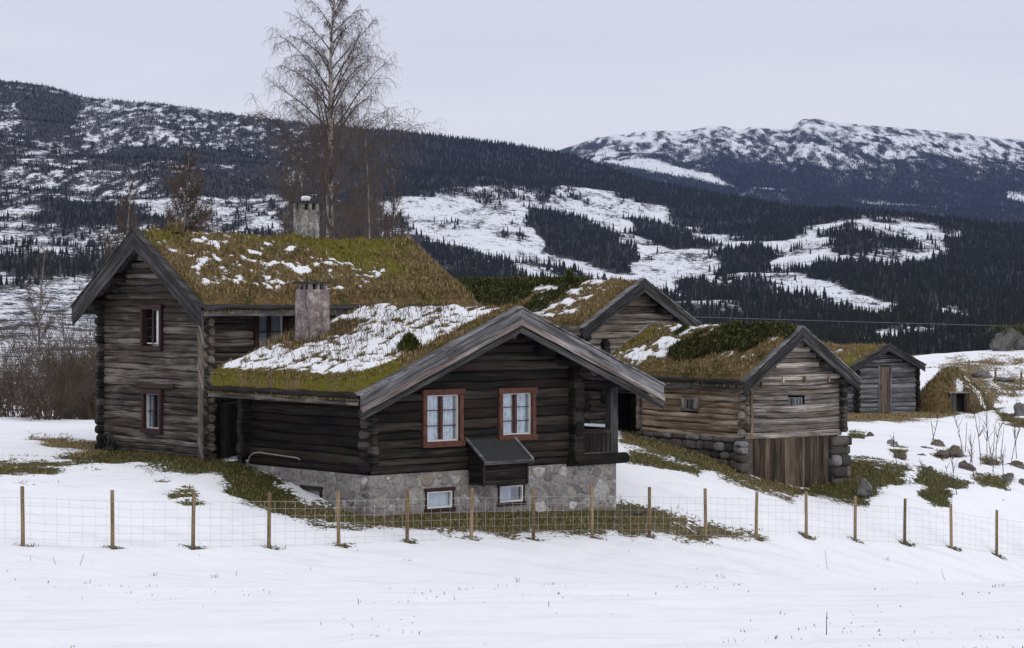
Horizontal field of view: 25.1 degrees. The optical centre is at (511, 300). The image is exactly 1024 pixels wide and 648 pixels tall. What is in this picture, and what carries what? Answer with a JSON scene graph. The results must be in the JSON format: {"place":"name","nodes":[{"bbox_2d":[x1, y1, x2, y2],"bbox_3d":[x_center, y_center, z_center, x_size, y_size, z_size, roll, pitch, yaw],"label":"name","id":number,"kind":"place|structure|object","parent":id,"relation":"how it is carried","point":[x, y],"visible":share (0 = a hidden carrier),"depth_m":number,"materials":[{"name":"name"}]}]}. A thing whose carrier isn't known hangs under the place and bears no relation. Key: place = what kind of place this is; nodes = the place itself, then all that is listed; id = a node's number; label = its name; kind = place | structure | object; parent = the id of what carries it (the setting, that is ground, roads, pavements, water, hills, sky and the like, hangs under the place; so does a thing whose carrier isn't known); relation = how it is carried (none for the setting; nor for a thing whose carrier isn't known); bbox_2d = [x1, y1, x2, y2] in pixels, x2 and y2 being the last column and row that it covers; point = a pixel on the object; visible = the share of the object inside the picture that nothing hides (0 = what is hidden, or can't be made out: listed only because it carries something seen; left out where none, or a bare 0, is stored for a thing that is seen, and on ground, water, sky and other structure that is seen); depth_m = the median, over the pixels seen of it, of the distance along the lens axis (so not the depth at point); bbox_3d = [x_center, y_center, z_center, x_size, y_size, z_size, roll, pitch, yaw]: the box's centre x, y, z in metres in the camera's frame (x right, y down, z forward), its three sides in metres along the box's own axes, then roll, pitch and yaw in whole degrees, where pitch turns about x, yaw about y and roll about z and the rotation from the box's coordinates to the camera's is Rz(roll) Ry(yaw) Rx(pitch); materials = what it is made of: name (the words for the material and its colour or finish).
{"place":"outdoors","nodes":[
{"label":"outdoors","id":0,"kind":"place"},
{"bbox_2d":[0,350,1023,647],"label":"snowy ground","id":1,"kind":"structure","parent":0,"point":[618,588],"depth_m":51.90,"materials":[{"name":"white snow"}]},
{"bbox_2d":[0,311,60,414],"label":"bare shrub","id":2,"kind":"object","parent":1,"relation":"on","point":[12,348],"visible":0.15,"depth_m":91.98,"materials":[{"name":"brown plant"}]},
{"bbox_2d":[0,343,71,417],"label":"bare shrub","id":3,"kind":"object","parent":1,"relation":"on","point":[5,398],"visible":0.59,"depth_m":83.90,"materials":[{"name":"brown plant"}]},
{"bbox_2d":[20,241,61,417],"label":"birch tree","id":4,"kind":"object","parent":1,"relation":"on","point":[39,316],"visible":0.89,"depth_m":92.01,"materials":[{"name":"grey plant"}]},
{"bbox_2d":[0,301,85,416],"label":"bare shrub","id":5,"kind":"object","parent":1,"relation":"on","point":[19,356],"visible":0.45,"depth_m":87.73,"materials":[{"name":"brown plant"}]},
{"bbox_2d":[0,357,95,420],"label":"bare shrub","id":6,"kind":"object","parent":1,"relation":"on","point":[58,408],"visible":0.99,"depth_m":82.82,"materials":[{"name":"brown plant"}]},
{"bbox_2d":[0,295,96,418],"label":"bare shrub","id":7,"kind":"object","parent":1,"relation":"on","point":[45,339],"visible":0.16,"depth_m":95.31,"materials":[{"name":"brown plant"}]},
{"bbox_2d":[1,285,97,369],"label":"bare shrub","id":8,"kind":"object","parent":1,"relation":"on","point":[79,342],"visible":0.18,"depth_m":98.09,"materials":[{"name":"brown plant"}]},
{"bbox_2d":[4,323,96,419],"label":"bare shrub","id":9,"kind":"object","parent":1,"relation":"on","point":[71,414],"visible":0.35,"depth_m":85.95,"materials":[{"name":"brown plant"}]},
{"bbox_2d":[29,326,97,419],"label":"bare shrub","id":10,"kind":"object","parent":1,"relation":"on","point":[88,414],"visible":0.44,"depth_m":84.60,"materials":[{"name":"brown plant"}]},
{"bbox_2d":[37,346,94,418],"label":"bare shrub","id":11,"kind":"object","parent":1,"relation":"on","point":[72,370],"visible":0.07,"depth_m":89.73,"materials":[{"name":"brown plant"}]},
{"bbox_2d":[65,370,96,419],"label":"bare shrub","id":12,"kind":"object","parent":1,"relation":"on","point":[90,405],"visible":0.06,"depth_m":91.66,"materials":[{"name":"brown plant"}]},
{"bbox_2d":[104,432,116,450],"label":"wagon wheel","id":13,"kind":"object","parent":1,"relation":"on","point":[109,441],"visible":1,"depth_m":65.42,"materials":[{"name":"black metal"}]},
{"bbox_2d":[96,174,144,260],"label":"birch tree","id":14,"kind":"object","parent":1,"relation":"on","point":[121,217],"visible":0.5,"depth_m":109.96,"materials":[{"name":"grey plant"}]},
{"bbox_2d":[140,148,224,233],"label":"birch tree","id":15,"kind":"object","parent":1,"relation":"on","point":[186,207],"visible":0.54,"depth_m":99.02,"materials":[{"name":"brown plant"}]},
{"bbox_2d":[247,452,300,466],"bbox_3d":[-6.115,4.265,58.939,0.059,0.718,2.431,0,0,-40],"label":"curved pipe","id":16,"kind":"object","parent":1,"relation":"on","point":[299,459],"visible":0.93,"depth_m":58.99,"materials":[{"name":"grey metal"}]},
{"bbox_2d":[70,201,478,459],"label":"loft house","id":17,"kind":"structure","parent":1,"relation":"on","point":[180,313],"depth_m":64.23,"materials":[{"name":"brown wood"}]},
{"bbox_2d":[138,305,165,350],"bbox_3d":[-9.968,0.768,64.079,0.280,1.280,1.160,0,0,-40],"label":"window","id":18,"kind":"structure","parent":17,"relation":"in","point":[151,316],"depth_m":64.09,"materials":[{"name":"red paint"}]},
{"bbox_2d":[140,389,165,433],"bbox_3d":[-9.942,3.088,64.048,0.280,1.220,1.080,0,0,-40],"label":"window","id":19,"kind":"structure","parent":17,"relation":"in","point":[152,407],"depth_m":64.09,"materials":[{"name":"red paint"}]},
{"bbox_2d":[221,403,237,458],"bbox_3d":[-7.579,3.623,62.402,0.745,1.650,0.040,0,0,-40],"label":"door","id":20,"kind":"structure","parent":17,"relation":"in","point":[229,435],"depth_m":62.31,"materials":[{"name":"brown wood"}]},
{"bbox_2d":[252,316,288,351],"bbox_3d":[-6.653,0.858,63.270,1.160,1.220,0.280,0,0,-40],"label":"window","id":21,"kind":"structure","parent":17,"relation":"in","point":[262,325],"depth_m":63.29,"materials":[{"name":"red paint"}]},
{"bbox_2d":[301,196,310,200],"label":"snow lump","id":22,"kind":"object","parent":17,"relation":"on","point":[305,198],"visible":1,"depth_m":67.31,"materials":[{"name":"white snow"}]},
{"bbox_2d":[274,169,313,235],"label":"bare tree","id":23,"kind":"object","parent":1,"relation":"on","point":[298,196],"visible":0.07,"depth_m":96.27,"materials":[{"name":"brown plant"}]},
{"bbox_2d":[271,153,322,236],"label":"birch tree","id":24,"kind":"object","parent":1,"relation":"on","point":[297,195],"visible":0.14,"depth_m":88.85,"materials":[{"name":"brown plant"}]},
{"bbox_2d":[273,152,322,234],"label":"bare tree","id":25,"kind":"object","parent":1,"relation":"on","point":[286,226],"visible":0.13,"depth_m":102.46,"materials":[{"name":"brown plant"}]},
{"bbox_2d":[233,0,445,238],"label":"birch tree","id":26,"kind":"object","parent":1,"relation":"on","point":[329,141],"visible":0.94,"depth_m":82.31,"materials":[{"name":"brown plant"}]},
{"bbox_2d":[326,171,356,238],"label":"bare tree","id":27,"kind":"object","parent":1,"relation":"on","point":[338,226],"visible":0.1,"depth_m":103.06,"materials":[{"name":"brown plant"}]},
{"bbox_2d":[334,179,369,238],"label":"bare tree","id":28,"kind":"object","parent":1,"relation":"on","point":[361,185],"visible":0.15,"depth_m":98.10,"materials":[{"name":"brown plant"}]},
{"bbox_2d":[335,140,404,238],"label":"birch tree","id":29,"kind":"object","parent":1,"relation":"on","point":[369,230],"visible":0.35,"depth_m":91.43,"materials":[{"name":"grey plant"}]},
{"bbox_2d":[355,154,399,238],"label":"bare tree","id":30,"kind":"object","parent":1,"relation":"on","point":[385,202],"visible":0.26,"depth_m":111.22,"materials":[{"name":"brown plant"}]},
{"bbox_2d":[378,175,410,236],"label":"bare tree","id":31,"kind":"object","parent":1,"relation":"on","point":[389,220],"visible":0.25,"depth_m":99.39,"materials":[{"name":"brown plant"}]},
{"bbox_2d":[206,276,665,516],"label":"log house","id":32,"kind":"structure","parent":1,"relation":"on","point":[364,407],"depth_m":58.46,"materials":[{"name":"brown wood"}]},
{"bbox_2d":[300,484,322,497],"bbox_3d":[-5.015,4.961,58.180,0.155,0.560,1.030,0,0,-40],"label":"window","id":33,"kind":"structure","parent":32,"relation":"in","point":[318,490],"depth_m":58.12,"materials":[{"name":"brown wood"}]},
{"bbox_2d":[424,487,455,512],"bbox_3d":[-1.845,4.991,57.687,0.990,0.600,0.180,0,0,-40],"label":"window","id":34,"kind":"structure","parent":32,"relation":"in","point":[434,494],"depth_m":57.74,"materials":[{"name":"glass"}]},
{"bbox_2d":[419,389,465,447],"bbox_3d":[-1.769,2.951,57.667,1.340,1.440,0.270,0,0,-40],"label":"window","id":35,"kind":"structure","parent":32,"relation":"in","point":[442,422],"depth_m":57.69,"materials":[{"name":"red paint"}]},
{"bbox_2d":[497,483,526,506],"bbox_3d":[-0.052,4.971,59.191,0.970,0.600,0.180,0,0,-40],"label":"window","id":36,"kind":"structure","parent":32,"relation":"in","point":[504,490],"depth_m":59.19,"materials":[{"name":"white wood"}]},
{"bbox_2d":[496,387,537,439],"bbox_3d":[0.089,2.926,59.226,1.290,1.350,0.270,0,0,-40],"label":"window","id":37,"kind":"structure","parent":32,"relation":"in","point":[516,408],"depth_m":59.26,"materials":[{"name":"red paint"}]},
{"bbox_2d":[2,291,1001,325],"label":"power line","id":38,"kind":"object","parent":1,"relation":"on","point":[707,317],"visible":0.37,"depth_m":189.99,"materials":[{"name":"brown metal"}]},
{"bbox_2d":[0,351,1023,557],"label":"meadow grass","id":39,"kind":"structure","parent":1,"relation":"on","point":[124,454],"depth_m":62.32,"materials":[{"name":"green plant"}]},
{"bbox_2d":[0,486,1023,555],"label":"wire fence","id":40,"kind":"object","parent":1,"relation":"on","point":[268,516],"visible":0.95,"depth_m":55.49,"materials":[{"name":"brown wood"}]},
{"bbox_2d":[9,475,1022,647],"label":"snow grass tips","id":41,"kind":"object","parent":1,"relation":"on","point":[611,614],"visible":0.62,"depth_m":25.58,"materials":[{"name":"plant"}]},
{"bbox_2d":[456,267,701,423],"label":"log storehouse","id":42,"kind":"structure","parent":1,"relation":"on","point":[608,315],"depth_m":77.37,"materials":[{"name":"grey wood"}]},
{"bbox_2d":[612,511,646,513],"bbox_3d":[3.083,5.633,61.173,1.028,0.093,0.186,0,0,-17],"label":"loose board","id":43,"kind":"object","parent":1,"relation":"on","point":[639,512],"visible":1,"depth_m":61.15,"materials":[{"name":"grey wood"}]},
{"bbox_2d":[611,319,860,486],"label":"log barn","id":44,"kind":"structure","parent":1,"relation":"on","point":[766,400],"depth_m":69.47,"materials":[{"name":"brown wood"}]},
{"bbox_2d":[680,396,699,410],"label":"window","id":45,"kind":"structure","parent":44,"relation":"in","point":[693,405],"depth_m":69.95,"materials":[{"name":"grey wood"}]},
{"bbox_2d":[788,397,801,405],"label":"window","id":46,"kind":"structure","parent":44,"relation":"in","point":[792,400],"depth_m":69.15,"materials":[{"name":"grey glass"}]},
{"bbox_2d":[855,478,871,497],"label":"boulder","id":47,"kind":"object","parent":1,"relation":"on","point":[864,487],"visible":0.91,"depth_m":68.67,"materials":[{"name":"grey stone"}]},
{"bbox_2d":[821,340,926,413],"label":"log shed","id":48,"kind":"structure","parent":1,"relation":"on","point":[889,374],"depth_m":92.77,"materials":[{"name":"grey wood"}]},
{"bbox_2d":[880,367,888,412],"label":"door","id":49,"kind":"structure","parent":48,"relation":"in","point":[884,371],"depth_m":92.76,"materials":[{"name":"brown wood"}]},
{"bbox_2d":[867,461,881,466],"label":"boulder","id":50,"kind":"object","parent":1,"relation":"on","point":[876,464],"visible":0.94,"depth_m":72.45,"materials":[{"name":"stone"}]},
{"bbox_2d":[887,439,897,444],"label":"boulder","id":51,"kind":"object","parent":1,"relation":"on","point":[890,441],"visible":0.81,"depth_m":79.47,"materials":[{"name":"grey stone"}]},
{"bbox_2d":[894,453,906,459],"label":"boulder","id":52,"kind":"object","parent":1,"relation":"on","point":[901,456],"visible":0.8,"depth_m":75.60,"materials":[{"name":"stone"}]},
{"bbox_2d":[930,396,941,440],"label":"sapling","id":53,"kind":"object","parent":1,"relation":"on","point":[937,419],"visible":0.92,"depth_m":81.30,"materials":[{"name":"brown plant"}]},
{"bbox_2d":[931,439,945,446],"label":"boulder","id":54,"kind":"object","parent":1,"relation":"on","point":[937,442],"visible":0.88,"depth_m":80.39,"materials":[{"name":"stone"}]},
{"bbox_2d":[935,450,948,457],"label":"boulder","id":55,"kind":"object","parent":1,"relation":"on","point":[942,453],"visible":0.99,"depth_m":77.14,"materials":[{"name":"stone"}]},
{"bbox_2d":[944,462,949,491],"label":"sapling","id":56,"kind":"object","parent":1,"relation":"on","point":[946,477],"visible":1,"depth_m":71.36,"materials":[{"name":"brown plant"}]},
{"bbox_2d":[947,449,957,494],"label":"sapling","id":57,"kind":"object","parent":1,"relation":"on","point":[953,469],"visible":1,"depth_m":71.35,"materials":[{"name":"brown plant"}]},
{"bbox_2d":[947,445,962,457],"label":"boulder","id":58,"kind":"object","parent":1,"relation":"on","point":[958,452],"visible":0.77,"depth_m":77.40,"materials":[{"name":"stone"}]},
{"bbox_2d":[918,365,995,412],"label":"earth cellar","id":59,"kind":"object","parent":1,"relation":"on","point":[949,387],"visible":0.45,"depth_m":94.28,"materials":[{"name":"brown plant"}]},
{"bbox_2d":[953,393,956,411],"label":"door","id":60,"kind":"structure","parent":59,"relation":"in","point":[954,394],"depth_m":94.03,"materials":[{"name":"grey wood"}]},
{"bbox_2d":[957,393,963,411],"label":"doorway","id":61,"kind":"structure","parent":59,"relation":"in","point":[960,396],"depth_m":94.24,"materials":[{"name":"black wood"}]},
{"bbox_2d":[952,407,966,450],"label":"sapling","id":62,"kind":"object","parent":1,"relation":"on","point":[959,430],"visible":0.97,"depth_m":80.29,"materials":[{"name":"brown plant"}]},
{"bbox_2d":[958,460,975,471],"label":"boulder","id":63,"kind":"object","parent":1,"relation":"on","point":[963,464],"visible":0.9,"depth_m":75.22,"materials":[{"name":"stone"}]},
{"bbox_2d":[967,432,975,475],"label":"sapling","id":64,"kind":"object","parent":1,"relation":"on","point":[971,452],"visible":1,"depth_m":74.21,"materials":[{"name":"brown plant"}]},
{"bbox_2d":[965,382,989,464],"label":"sapling","id":65,"kind":"object","parent":1,"relation":"on","point":[973,400],"visible":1,"depth_m":76.49,"materials":[{"name":"brown plant"}]},
{"bbox_2d":[972,370,990,377],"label":"boulder","id":66,"kind":"object","parent":1,"relation":"on","point":[981,373],"visible":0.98,"depth_m":102.12,"materials":[{"name":"grey stone"}]},
{"bbox_2d":[981,404,995,459],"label":"sapling","id":67,"kind":"object","parent":1,"relation":"on","point":[987,432],"visible":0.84,"depth_m":78.99,"materials":[{"name":"brown plant"}]},
{"bbox_2d":[985,460,995,464],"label":"boulder","id":68,"kind":"object","parent":1,"relation":"on","point":[990,462],"visible":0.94,"depth_m":76.86,"materials":[{"name":"stone"}]},
{"bbox_2d":[987,433,994,472],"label":"sapling","id":69,"kind":"object","parent":1,"relation":"on","point":[991,457],"visible":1,"depth_m":75.61,"materials":[{"name":"brown plant"}]},
{"bbox_2d":[994,368,996,382],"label":"wooden post","id":70,"kind":"object","parent":1,"relation":"on","point":[995,376],"visible":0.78,"depth_m":100.36,"materials":[{"name":"brown wood"}]},
{"bbox_2d":[993,410,1003,458],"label":"sapling","id":71,"kind":"object","parent":1,"relation":"on","point":[999,433],"visible":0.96,"depth_m":79.87,"materials":[{"name":"brown plant"}]},
{"bbox_2d":[992,377,1013,381],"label":"boulder","id":72,"kind":"object","parent":1,"relation":"on","point":[1001,379],"visible":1,"depth_m":100.93,"materials":[{"name":"grey stone"}]},
{"bbox_2d":[1000,445,1005,473],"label":"sapling","id":73,"kind":"object","parent":1,"relation":"on","point":[1002,459],"visible":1,"depth_m":75.40,"materials":[{"name":"brown plant"}]},
{"bbox_2d":[986,322,1023,337],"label":"juniper scrub","id":74,"kind":"object","parent":1,"relation":"on","point":[1017,327],"visible":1,"depth_m":111.08,"materials":[{"name":"green plant"}]},
{"bbox_2d":[989,327,1021,350],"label":"crest boulder","id":75,"kind":"object","parent":1,"relation":"on","point":[1006,341],"visible":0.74,"depth_m":110.54,"materials":[{"name":"grey stone"}]},
{"bbox_2d":[1002,473,1013,480],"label":"boulder","id":76,"kind":"object","parent":1,"relation":"on","point":[1009,476],"visible":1,"depth_m":75.36,"materials":[{"name":"grey stone"}]},
{"bbox_2d":[1012,411,1016,457],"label":"sapling","id":77,"kind":"object","parent":1,"relation":"on","point":[1014,435],"visible":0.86,"depth_m":81.49,"materials":[{"name":"brown plant"}]},
{"bbox_2d":[1006,460,1023,468],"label":"boulder","id":78,"kind":"object","parent":1,"relation":"on","point":[1016,463],"visible":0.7,"depth_m":78.74,"materials":[{"name":"stone"}]},
{"bbox_2d":[1010,416,1023,465],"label":"sapling","id":79,"kind":"object","parent":1,"relation":"on","point":[1016,437],"visible":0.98,"depth_m":78.11,"materials":[{"name":"brown plant"}]},
{"bbox_2d":[1013,402,1023,415],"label":"boulder","id":80,"kind":"object","parent":1,"relation":"on","point":[1018,407],"visible":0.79,"depth_m":91.68,"materials":[{"name":"grey stone"}]},
{"bbox_2d":[1013,332,1023,349],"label":"crest boulder","id":81,"kind":"object","parent":1,"relation":"on","point":[1018,344],"visible":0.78,"depth_m":110.40,"materials":[{"name":"grey stone"}]},
{"bbox_2d":[1020,372,1021,389],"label":"wooden post","id":82,"kind":"object","parent":1,"relation":"on","point":[1020,380],"visible":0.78,"depth_m":99.40,"materials":[{"name":"brown wood"}]},
{"bbox_2d":[0,80,1023,395],"bbox_3d":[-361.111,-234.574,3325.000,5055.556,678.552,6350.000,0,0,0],"label":"forest hill","id":83,"kind":"structure","parent":0,"point":[478,226],"depth_m":3189.56,"materials":[{"name":"white snow"}]},
{"bbox_2d":[0,79,1023,354],"bbox_3d":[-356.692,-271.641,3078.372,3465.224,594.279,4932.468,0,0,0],"label":"conifer forest","id":84,"kind":"object","parent":83,"relation":"on","point":[908,341],"visible":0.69,"depth_m":2778.45,"materials":[{"name":"green plant"}]},
{"bbox_2d":[0,0,1023,151],"label":"sky","id":85,"kind":"structure","parent":0,"point":[557,75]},
{"bbox_2d":[560,119,1023,224],"bbox_3d":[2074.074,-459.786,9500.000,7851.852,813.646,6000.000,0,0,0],"label":"mountain","id":86,"kind":"structure","parent":0,"point":[654,141],"depth_m":10309.92,"materials":[{"name":"white snow"}]},
{"bbox_2d":[559,119,1023,225],"bbox_3d":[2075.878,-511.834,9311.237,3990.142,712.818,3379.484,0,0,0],"label":"mountain forest","id":87,"kind":"object","parent":86,"relation":"on","point":[887,195],"visible":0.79,"depth_m":9395.55,"materials":[{"name":"green plant"}]}
]}

